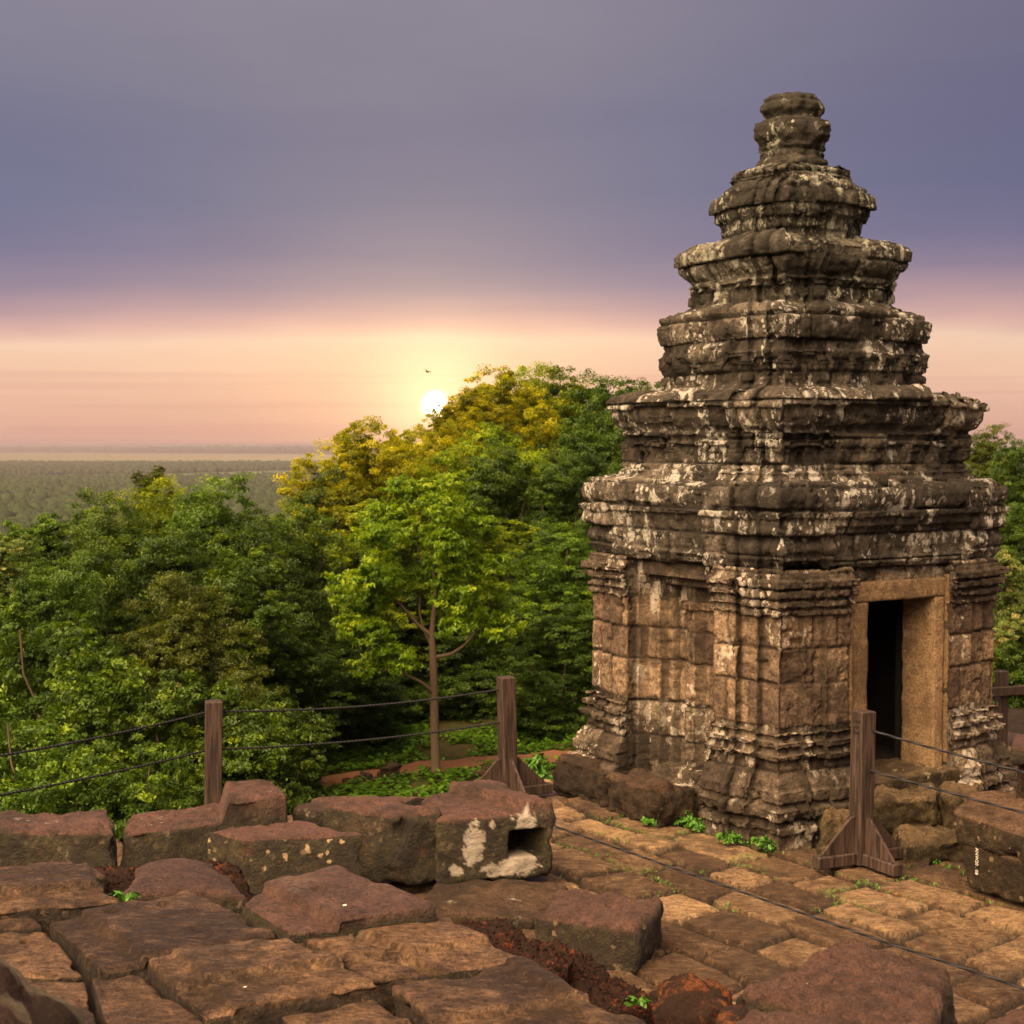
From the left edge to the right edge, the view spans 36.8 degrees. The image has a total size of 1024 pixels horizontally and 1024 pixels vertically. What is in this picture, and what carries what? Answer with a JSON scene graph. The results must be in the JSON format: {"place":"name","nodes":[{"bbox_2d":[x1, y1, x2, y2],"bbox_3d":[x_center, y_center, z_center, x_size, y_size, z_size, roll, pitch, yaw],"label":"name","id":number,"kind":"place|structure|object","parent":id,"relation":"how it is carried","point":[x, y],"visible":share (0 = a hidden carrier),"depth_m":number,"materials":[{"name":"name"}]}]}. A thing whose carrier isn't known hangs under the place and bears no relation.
{"place":"outdoors","nodes":[
{"label":"outdoors","id":0,"kind":"place"},
{"bbox_2d":[0,452,418,460],"bbox_3d":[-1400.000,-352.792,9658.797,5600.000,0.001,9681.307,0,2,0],"label":"field","id":1,"kind":"structure","parent":0,"point":[69,456],"depth_m":9109.31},
{"bbox_2d":[89,893,500,1012],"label":"terrace","id":2,"kind":"structure","parent":0,"point":[496,947],"depth_m":5.37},
{"bbox_2d":[0,932,81,982],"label":"paving slab","id":3,"kind":"structure","parent":2,"relation":"on","point":[34,957],"depth_m":4.89,"materials":[{"name":"stone"}]},
{"bbox_2d":[0,956,85,1023],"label":"rock","id":4,"kind":"object","parent":2,"relation":"on","point":[23,1000],"visible":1,"depth_m":2.38,"materials":[{"name":"stone"}]},
{"bbox_2d":[0,809,117,868],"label":"stone block","id":5,"kind":"structure","parent":2,"relation":"on","point":[87,837],"depth_m":9.98,"materials":[{"name":"stone"}]},
{"bbox_2d":[0,863,119,937],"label":"paving slab","id":6,"kind":"structure","parent":2,"relation":"on","point":[44,896],"depth_m":5.42,"materials":[{"name":"stone"}]},
{"bbox_2d":[0,918,41,933],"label":"paving slab","id":7,"kind":"structure","parent":6,"relation":"on","point":[23,925],"depth_m":5.19,"materials":[{"name":"stone"}]},
{"bbox_2d":[29,982,95,1023],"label":"paving slab","id":8,"kind":"structure","parent":2,"relation":"on","point":[74,994],"depth_m":4.58,"materials":[{"name":"stone"}]},
{"bbox_2d":[92,975,202,1023],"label":"paving slab","id":9,"kind":"structure","parent":2,"relation":"on","point":[131,999],"depth_m":4.47,"materials":[{"name":"stone"}]},
{"bbox_2d":[50,889,274,1013],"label":"paving slab","id":10,"kind":"structure","parent":2,"relation":"on","point":[118,940],"depth_m":5.00,"materials":[{"name":"stone"}]},
{"bbox_2d":[96,859,251,900],"bbox_3d":[-1.359,1.556,6.056,0.753,0.330,0.546,0,2,0],"label":"laterite rock","id":11,"kind":"object","parent":2,"relation":"on","point":[120,873],"visible":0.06,"depth_m":5.97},
{"bbox_2d":[119,858,247,916],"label":"paving slab","id":12,"kind":"structure","parent":2,"relation":"on","point":[156,880],"depth_m":5.57,"materials":[{"name":"brown stone"}]},
{"bbox_2d":[148,938,384,1023],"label":"paving slab","id":13,"kind":"structure","parent":2,"relation":"on","point":[280,978],"depth_m":4.55,"materials":[{"name":"stone"}]},
{"bbox_2d":[242,865,436,946],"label":"paving slab","id":14,"kind":"structure","parent":2,"relation":"on","point":[301,909],"depth_m":5.14,"materials":[{"name":"brown stone"}]},
{"bbox_2d":[282,1000,411,1023],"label":"paving slab","id":15,"kind":"structure","parent":2,"relation":"on","point":[370,1012],"depth_m":4.38,"materials":[{"name":"stone"}]},
{"bbox_2d":[93,858,655,1023],"bbox_3d":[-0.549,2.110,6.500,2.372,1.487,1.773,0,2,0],"label":"gravel","id":16,"kind":"structure","parent":2,"relation":"on","point":[517,945],"depth_m":6.75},
{"bbox_2d":[306,914,515,1015],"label":"paving slab","id":17,"kind":"structure","parent":2,"relation":"on","point":[386,959],"depth_m":4.83,"materials":[{"name":"stone"}]},
{"bbox_2d":[423,879,567,929],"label":"flat slab","id":18,"kind":"structure","parent":2,"relation":"on","point":[520,904],"depth_m":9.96,"materials":[{"name":"stone"}]},
{"bbox_2d":[457,918,573,983],"bbox_3d":[-0.053,2.397,6.484,0.679,1.005,1.710,0,2,0],"label":"laterite rock","id":19,"kind":"object","parent":2,"relation":"on","point":[558,949],"visible":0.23,"depth_m":6.82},
{"bbox_2d":[392,956,645,1023],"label":"paving slab","id":20,"kind":"structure","parent":2,"relation":"on","point":[519,990],"depth_m":4.40,"materials":[{"name":"stone"}]},
{"bbox_2d":[534,889,663,975],"bbox_3d":[0.497,2.562,9.229,0.783,0.451,0.711,1,3,23],"label":"boulder","id":21,"kind":"object","parent":2,"relation":"on","point":[611,931],"visible":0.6,"depth_m":8.99,"materials":[{"name":"brown stone"}]},
{"bbox_2d":[569,949,654,1023],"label":"laterite rock","id":22,"kind":"object","parent":2,"relation":"on","point":[578,984],"visible":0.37,"depth_m":6.76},
{"bbox_2d":[287,750,567,794],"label":"path","id":23,"kind":"structure","parent":0,"point":[329,780],"depth_m":33.34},
{"bbox_2d":[0,447,1020,808],"bbox_3d":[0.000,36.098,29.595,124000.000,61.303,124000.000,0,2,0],"label":"ground","id":24,"kind":"structure","parent":0,"point":[450,751],"depth_m":35.09,"materials":[{"name":"plant"}]},
{"bbox_2d":[0,533,40,619],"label":"broadleaf tree","id":25,"kind":"object","parent":24,"relation":"on","point":[23,551],"visible":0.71,"depth_m":25.98,"materials":[{"name":"green plant"}]},
{"bbox_2d":[0,512,80,712],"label":"broadleaf tree","id":26,"kind":"object","parent":24,"relation":"on","point":[47,524],"visible":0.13,"depth_m":30.64,"materials":[{"name":"green plant"}]},
{"bbox_2d":[0,695,124,819],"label":"leafy tree","id":27,"kind":"object","parent":24,"relation":"on","point":[45,800],"visible":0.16,"depth_m":14.84,"materials":[{"name":"green plant"}]},
{"bbox_2d":[0,522,138,740],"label":"broadleaf tree","id":28,"kind":"object","parent":24,"relation":"on","point":[104,556],"visible":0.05,"depth_m":30.61,"materials":[{"name":"green plant"}]},
{"bbox_2d":[0,549,145,746],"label":"broadleaf tree","id":29,"kind":"object","parent":24,"relation":"on","point":[40,655],"visible":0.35,"depth_m":24.75,"materials":[{"name":"green plant"}]},
{"bbox_2d":[0,599,183,813],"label":"leafy tree","id":30,"kind":"object","parent":24,"relation":"on","point":[81,688],"visible":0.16,"depth_m":17.45,"materials":[{"name":"green plant"}]},
{"bbox_2d":[49,487,160,599],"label":"broadleaf tree","id":31,"kind":"object","parent":24,"relation":"on","point":[107,528],"visible":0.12,"depth_m":33.94,"materials":[{"name":"green plant"}]},
{"bbox_2d":[36,527,223,786],"bbox_3d":[-6.865,6.045,28.134,3.304,11.614,4.323,1,3,25],"label":"broadleaf tree","id":32,"kind":"object","parent":24,"relation":"on","point":[132,581],"visible":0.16,"depth_m":27.73,"materials":[{"name":"green plant"}]},
{"bbox_2d":[88,743,203,843],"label":"leafy tree","id":33,"kind":"object","parent":24,"relation":"on","point":[144,798],"visible":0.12,"depth_m":15.23,"materials":[{"name":"green plant"}]},
{"bbox_2d":[89,474,211,556],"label":"broadleaf tree","id":34,"kind":"object","parent":24,"relation":"on","point":[159,514],"visible":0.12,"depth_m":37.62,"materials":[{"name":"green plant"}]},
{"bbox_2d":[129,465,178,531],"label":"broadleaf tree","id":35,"kind":"object","parent":24,"relation":"on","point":[158,471],"visible":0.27,"depth_m":38.89,"materials":[{"name":"green plant"}]},
{"bbox_2d":[97,526,256,706],"bbox_3d":[-6.074,4.886,28.809,2.286,9.355,3.375,2,3,41],"label":"broadleaf tree","id":36,"kind":"object","parent":24,"relation":"on","point":[130,622],"visible":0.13,"depth_m":28.24,"materials":[{"name":"green plant"}]},
{"bbox_2d":[62,668,323,814],"bbox_3d":[-3.599,8.117,17.975,3.080,12.672,2.516,0,3,10],"label":"leafy tree","id":37,"kind":"object","parent":24,"relation":"on","point":[178,736],"visible":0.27,"depth_m":17.37,"materials":[{"name":"green plant"}]},
{"bbox_2d":[106,570,286,774],"bbox_3d":[-5.274,5.694,25.308,3.451,9.567,2.337,1,3,21],"label":"broadleaf tree","id":38,"kind":"object","parent":24,"relation":"on","point":[173,645],"visible":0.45,"depth_m":24.92,"materials":[{"name":"green plant"}]},
{"bbox_2d":[0,459,410,546],"bbox_3d":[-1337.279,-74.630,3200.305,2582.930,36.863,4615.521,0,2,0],"label":"forest","id":39,"kind":"object","parent":24,"relation":"on","point":[26,498],"visible":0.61,"depth_m":2286.89,"materials":[{"name":"plant"}]},
{"bbox_2d":[0,444,422,453],"bbox_3d":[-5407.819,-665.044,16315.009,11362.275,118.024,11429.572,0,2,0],"label":"distant wood","id":40,"kind":"object","parent":24,"relation":"on","point":[227,448],"visible":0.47,"depth_m":13914.04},
{"bbox_2d":[158,470,302,631],"bbox_3d":[-6.469,5.827,34.358,3.746,13.531,5.532,1,3,14],"label":"broadleaf tree","id":41,"kind":"object","parent":24,"relation":"on","point":[201,513],"visible":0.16,"depth_m":33.57,"materials":[{"name":"green plant"}]},
{"bbox_2d":[172,533,315,777],"bbox_3d":[-5.133,6.239,29.294,2.772,11.661,4.066,0,3,-6],"label":"broadleaf tree","id":42,"kind":"object","parent":24,"relation":"on","point":[264,607],"visible":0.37,"depth_m":28.44,"materials":[{"name":"green plant"}]},
{"bbox_2d":[188,512,342,701],"bbox_3d":[-5.689,5.750,33.159,4.149,11.501,2.810,0,2,2],"label":"broadleaf tree","id":43,"kind":"object","parent":24,"relation":"on","point":[310,624],"visible":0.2,"depth_m":32.91,"materials":[{"name":"green plant"}]},
{"bbox_2d":[230,691,341,800],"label":"leafy tree","id":44,"kind":"object","parent":24,"relation":"on","point":[307,758],"visible":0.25,"depth_m":20.14,"materials":[{"name":"green plant"}]},
{"bbox_2d":[223,625,357,773],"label":"broadleaf tree","id":45,"kind":"object","parent":24,"relation":"on","point":[314,672],"visible":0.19,"depth_m":30.08,"materials":[{"name":"green plant"}]},
{"bbox_2d":[239,615,354,724],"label":"broadleaf tree","id":46,"kind":"object","parent":24,"relation":"on","point":[341,675],"visible":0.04,"depth_m":33.07,"materials":[{"name":"green plant"}]},
{"bbox_2d":[257,496,362,715],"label":"broadleaf tree","id":47,"kind":"object","parent":24,"relation":"on","point":[302,525],"visible":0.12,"depth_m":35.92,"materials":[{"name":"green plant"}]},
{"bbox_2d":[35,670,588,810],"bbox_3d":[-0.997,5.427,31.767,16.180,0.705,29.177,0,2,0],"label":"ground cover","id":48,"kind":"object","parent":24,"relation":"on","point":[409,728],"visible":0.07,"depth_m":34.10,"materials":[{"name":"green plant"}]},
{"bbox_2d":[291,461,380,562],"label":"broadleaf tree","id":49,"kind":"object","parent":24,"relation":"on","point":[322,493],"visible":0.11,"depth_m":51.08,"materials":[{"name":"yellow plant"}]},
{"bbox_2d":[273,415,432,564],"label":"broadleaf tree","id":50,"kind":"object","parent":24,"relation":"on","point":[368,475],"visible":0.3,"depth_m":51.12,"materials":[{"name":"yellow plant"}]},
{"bbox_2d":[301,633,428,752],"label":"broadleaf tree","id":51,"kind":"object","parent":24,"relation":"on","point":[368,723],"visible":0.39,"depth_m":34.59,"materials":[{"name":"green plant"}]},
{"bbox_2d":[301,529,428,653],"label":"broadleaf tree","id":52,"kind":"object","parent":24,"relation":"on","point":[397,615],"visible":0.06,"depth_m":39.59,"materials":[{"name":"green plant"}]},
{"bbox_2d":[341,612,452,728],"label":"broadleaf tree","id":53,"kind":"object","parent":24,"relation":"on","point":[420,693],"visible":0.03,"depth_m":38.21,"materials":[{"name":"green plant"}]},
{"bbox_2d":[326,546,470,685],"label":"broadleaf tree","id":54,"kind":"object","parent":24,"relation":"on","point":[421,640],"visible":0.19,"depth_m":39.27,"materials":[{"name":"green plant"}]},
{"bbox_2d":[359,426,449,495],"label":"broadleaf tree","id":55,"kind":"object","parent":24,"relation":"on","point":[409,439],"visible":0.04,"depth_m":55.72,"materials":[{"name":"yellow plant"}]},
{"bbox_2d":[322,498,515,688],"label":"broadleaf tree","id":56,"kind":"object","parent":24,"relation":"on","point":[502,545],"visible":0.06,"depth_m":40.43,"materials":[{"name":"green plant"}]},
{"bbox_2d":[321,472,529,776],"bbox_3d":[-1.729,2.392,32.040,4.183,6.487,4.558,0,2,0],"label":"slim tree","id":57,"kind":"object","parent":24,"relation":"on","point":[457,555],"visible":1,"depth_m":31.26,"materials":[{"name":"green plant"}]},
{"bbox_2d":[399,418,485,667],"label":"broadleaf tree","id":58,"kind":"object","parent":24,"relation":"on","point":[447,440],"visible":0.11,"depth_m":53.41,"materials":[{"name":"yellow plant"}]},
{"bbox_2d":[389,616,541,721],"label":"broadleaf tree","id":59,"kind":"object","parent":24,"relation":"on","point":[462,662],"visible":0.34,"depth_m":39.26,"materials":[{"name":"green plant"}]},
{"bbox_2d":[413,385,521,647],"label":"broadleaf tree","id":60,"kind":"object","parent":24,"relation":"on","point":[446,412],"visible":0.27,"depth_m":57.71,"materials":[{"name":"yellow plant"}]},
{"bbox_2d":[406,519,580,672],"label":"broadleaf tree","id":61,"kind":"object","parent":24,"relation":"on","point":[528,532],"visible":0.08,"depth_m":44.22,"materials":[{"name":"green plant"}]},
{"bbox_2d":[406,420,581,594],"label":"broadleaf tree","id":62,"kind":"object","parent":24,"relation":"on","point":[440,457],"visible":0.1,"depth_m":49.31,"materials":[{"name":"green plant"}]},
{"bbox_2d":[433,436,568,674],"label":"broadleaf tree","id":63,"kind":"object","parent":24,"relation":"on","point":[502,465],"visible":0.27,"depth_m":47.39,"materials":[{"name":"green plant"}]},
{"bbox_2d":[433,363,572,671],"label":"broadleaf tree","id":64,"kind":"object","parent":24,"relation":"on","point":[536,433],"visible":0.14,"depth_m":59.41,"materials":[{"name":"yellow plant"}]},
{"bbox_2d":[455,597,595,742],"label":"broadleaf tree","id":65,"kind":"object","parent":24,"relation":"on","point":[531,705],"visible":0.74,"depth_m":36.64,"materials":[{"name":"green plant"}]},
{"bbox_2d":[503,519,596,671],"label":"broadleaf tree","id":66,"kind":"object","parent":24,"relation":"on","point":[566,575],"visible":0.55,"depth_m":41.48,"materials":[{"name":"green plant"}]},
{"bbox_2d":[509,447,593,670],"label":"broadleaf tree","id":67,"kind":"object","parent":24,"relation":"on","point":[564,490],"visible":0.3,"depth_m":47.51,"materials":[{"name":"green plant"}]},
{"bbox_2d":[504,361,617,468],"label":"broadleaf tree","id":68,"kind":"object","parent":24,"relation":"on","point":[562,392],"visible":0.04,"depth_m":61.45,"materials":[{"name":"green plant"}]},
{"bbox_2d":[522,413,625,516],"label":"broadleaf tree","id":69,"kind":"object","parent":24,"relation":"on","point":[589,444],"visible":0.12,"depth_m":53.67,"materials":[{"name":"green plant"}]},
{"bbox_2d":[522,364,639,446],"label":"broadleaf tree","id":70,"kind":"object","parent":24,"relation":"on","point":[552,390],"visible":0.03,"depth_m":62.33,"materials":[{"name":"green plant"}]},
{"bbox_2d":[557,367,662,467],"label":"broadleaf tree","id":71,"kind":"object","parent":24,"relation":"on","point":[600,393],"visible":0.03,"depth_m":59.71,"materials":[{"name":"green plant"}]},
{"bbox_2d":[963,422,1021,509],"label":"broadleaf tree","id":72,"kind":"object","parent":24,"relation":"on","point":[983,450],"visible":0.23,"depth_m":43.62,"materials":[{"name":"green plant"}]},
{"bbox_2d":[985,432,1023,697],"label":"broadleaf tree","id":73,"kind":"object","parent":24,"relation":"on","point":[1015,455],"visible":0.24,"depth_m":39.79,"materials":[{"name":"green plant"}]},
{"bbox_2d":[991,549,1023,669],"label":"broadleaf tree","id":74,"kind":"object","parent":24,"relation":"on","point":[1009,622],"visible":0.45,"depth_m":23.76,"materials":[{"name":"green plant"}]},
{"bbox_2d":[992,639,1023,707],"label":"leafy tree","id":75,"kind":"object","parent":24,"relation":"on","point":[1004,656],"visible":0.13,"depth_m":18.88,"materials":[{"name":"green plant"}]},
{"bbox_2d":[994,520,1023,668],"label":"broadleaf tree","id":76,"kind":"object","parent":24,"relation":"on","point":[1018,536],"visible":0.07,"depth_m":32.15,"materials":[{"name":"green plant"}]},
{"bbox_2d":[1008,708,1023,733],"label":"terrace wall","id":77,"kind":"structure","parent":24,"relation":"on","point":[1016,720],"depth_m":17.35,"materials":[{"name":"stone"}]},
{"bbox_2d":[120,779,287,868],"bbox_3d":[-2.113,2.267,10.519,1.242,0.728,0.604,-1,3,-26],"label":"stone block","id":78,"kind":"object","parent":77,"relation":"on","point":[149,837],"depth_m":10.33,"materials":[{"name":"stone"}]},
{"bbox_2d":[816,806,848,854],"bbox_3d":[2.493,2.402,11.459,0.424,0.455,0.805,1,3,12],"label":"stone step","id":79,"kind":"object","parent":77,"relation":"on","point":[832,819],"visible":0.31,"depth_m":11.18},
{"bbox_2d":[892,824,962,864],"bbox_3d":[3.076,2.471,11.315,0.542,0.300,0.638,0,2,0],"label":"stone step","id":80,"kind":"object","parent":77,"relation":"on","point":[930,844],"visible":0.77,"depth_m":11.13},
{"bbox_2d":[992,670,1023,747],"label":"fence post","id":81,"kind":"object","parent":77,"relation":"on","point":[1002,690],"visible":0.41,"depth_m":15.24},
{"bbox_2d":[0,0,1023,446],"label":"sky","id":82,"kind":"structure","parent":0,"point":[261,223],"materials":[{"name":"purple"}]},
{"bbox_2d":[116,732,1023,1023],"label":"pavement","id":83,"kind":"structure","parent":0,"point":[748,940],"depth_m":10.02,"materials":[{"name":"stone"}]},
{"bbox_2d":[204,699,222,804],"bbox_3d":[-2.273,1.964,11.698,0.128,1.060,0.128,0,2,-14],"label":"fence post","id":84,"kind":"object","parent":83,"relation":"on","point":[213,751],"visible":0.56,"depth_m":11.63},
{"bbox_2d":[222,722,499,749],"bbox_3d":[-1.155,1.805,12.365,2.540,0.076,0.017,-2,3,-32],"label":"cable","id":85,"kind":"object","parent":84,"relation":"attached to","point":[313,744],"visible":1,"depth_m":12.31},
{"bbox_2d":[223,689,498,711],"bbox_3d":[-1.155,1.523,12.353,2.540,0.092,0.017,-2,3,-32],"label":"cable","id":86,"kind":"object","parent":84,"relation":"attached to","point":[345,707],"visible":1,"depth_m":12.31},
{"bbox_2d":[207,820,362,893],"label":"stone block","id":87,"kind":"structure","parent":83,"relation":"on","point":[259,855],"depth_m":9.85,"materials":[{"name":"stone"}]},
{"bbox_2d":[292,796,425,826],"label":"stone block","id":88,"kind":"structure","parent":83,"relation":"on","point":[312,811],"depth_m":10.84,"materials":[{"name":"stone"}]},
{"bbox_2d":[323,796,441,885],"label":"stone block","id":89,"kind":"structure","parent":83,"relation":"on","point":[398,844],"depth_m":10.33,"materials":[{"name":"stone"}]},
{"bbox_2d":[421,779,555,883],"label":"stone block","id":90,"kind":"structure","parent":83,"relation":"on","point":[491,829],"depth_m":10.46,"materials":[{"name":"stone"}]},
{"bbox_2d":[479,676,552,794],"bbox_3d":[-0.031,1.916,13.045,0.619,1.042,0.620,1,3,21],"label":"fence post","id":91,"kind":"object","parent":83,"relation":"on","point":[510,769],"visible":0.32,"depth_m":12.99,"materials":[{"name":"wood"}]},
{"bbox_2d":[524,792,1023,989],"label":"cable","id":92,"kind":"object","parent":91,"relation":"attached to","point":[835,924],"visible":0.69,"depth_m":9.49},
{"bbox_2d":[552,753,630,807],"bbox_3d":[0.707,2.302,13.067,0.436,0.415,0.840,-2,3,-34],"label":"stone block","id":93,"kind":"object","parent":83,"relation":"on","point":[582,777],"depth_m":12.99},
{"bbox_2d":[605,768,694,828],"bbox_3d":[1.103,2.332,12.426,0.442,0.402,0.797,-1,3,-29],"label":"stone block","id":94,"kind":"object","parent":83,"relation":"on","point":[636,794],"depth_m":12.28,"materials":[{"name":"stone"}]},
{"bbox_2d":[649,972,732,1023],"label":"orange rock","id":95,"kind":"object","parent":83,"relation":"on","point":[689,998],"visible":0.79,"depth_m":7.04,"materials":[{"name":"stone"}]},
{"bbox_2d":[568,92,1016,853],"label":"stone tower","id":96,"kind":"structure","parent":83,"relation":"on","point":[782,584],"depth_m":12.28,"materials":[{"name":"stone"}]},
{"bbox_2d":[736,1009,861,1023],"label":"boulder","id":97,"kind":"object","parent":83,"relation":"on","point":[755,1016],"visible":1,"depth_m":6.67,"materials":[{"name":"brown stone"}]},
{"bbox_2d":[736,939,957,1023],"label":"boulder","id":98,"kind":"object","parent":83,"relation":"on","point":[862,982],"visible":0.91,"depth_m":7.32,"materials":[{"name":"brown stone"}]},
{"bbox_2d":[812,709,903,876],"bbox_3d":[2.491,1.966,10.966,0.619,1.102,0.619,1,3,18],"label":"fence post","id":99,"kind":"object","parent":83,"relation":"on","point":[863,837],"visible":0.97,"depth_m":10.90,"materials":[{"name":"wood"}]},
{"bbox_2d":[891,807,941,835],"bbox_3d":[3.175,2.373,11.932,0.799,0.240,0.437,-1,3,-20],"label":"stone step","id":100,"kind":"object","parent":83,"relation":"on","point":[939,821],"visible":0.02,"depth_m":11.76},
{"bbox_2d":[874,782,939,834],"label":"stone block","id":101,"kind":"structure","parent":100,"relation":"on","point":[894,808],"depth_m":11.50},
{"bbox_2d":[938,781,980,828],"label":"stone block","id":102,"kind":"structure","parent":83,"relation":"on","point":[948,804],"depth_m":11.68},
{"bbox_2d":[962,844,1023,902],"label":"support block","id":103,"kind":"structure","parent":83,"relation":"on","point":[987,872],"depth_m":10.02,"materials":[{"name":"stone"}]},
{"bbox_2d":[953,790,1023,863],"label":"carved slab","id":104,"kind":"structure","parent":103,"relation":"on","point":[994,829],"depth_m":10.14,"materials":[{"name":"stone"}]},
{"bbox_2d":[1009,734,1023,798],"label":"broken pedestal","id":105,"kind":"object","parent":104,"relation":"on","point":[1016,757],"visible":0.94,"depth_m":10.59,"materials":[{"name":"brown stone"}]},
{"bbox_2d":[286,745,1003,923],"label":"grass","id":106,"kind":"structure","parent":0,"point":[949,866],"depth_m":10.83,"materials":[{"name":"green plant"}]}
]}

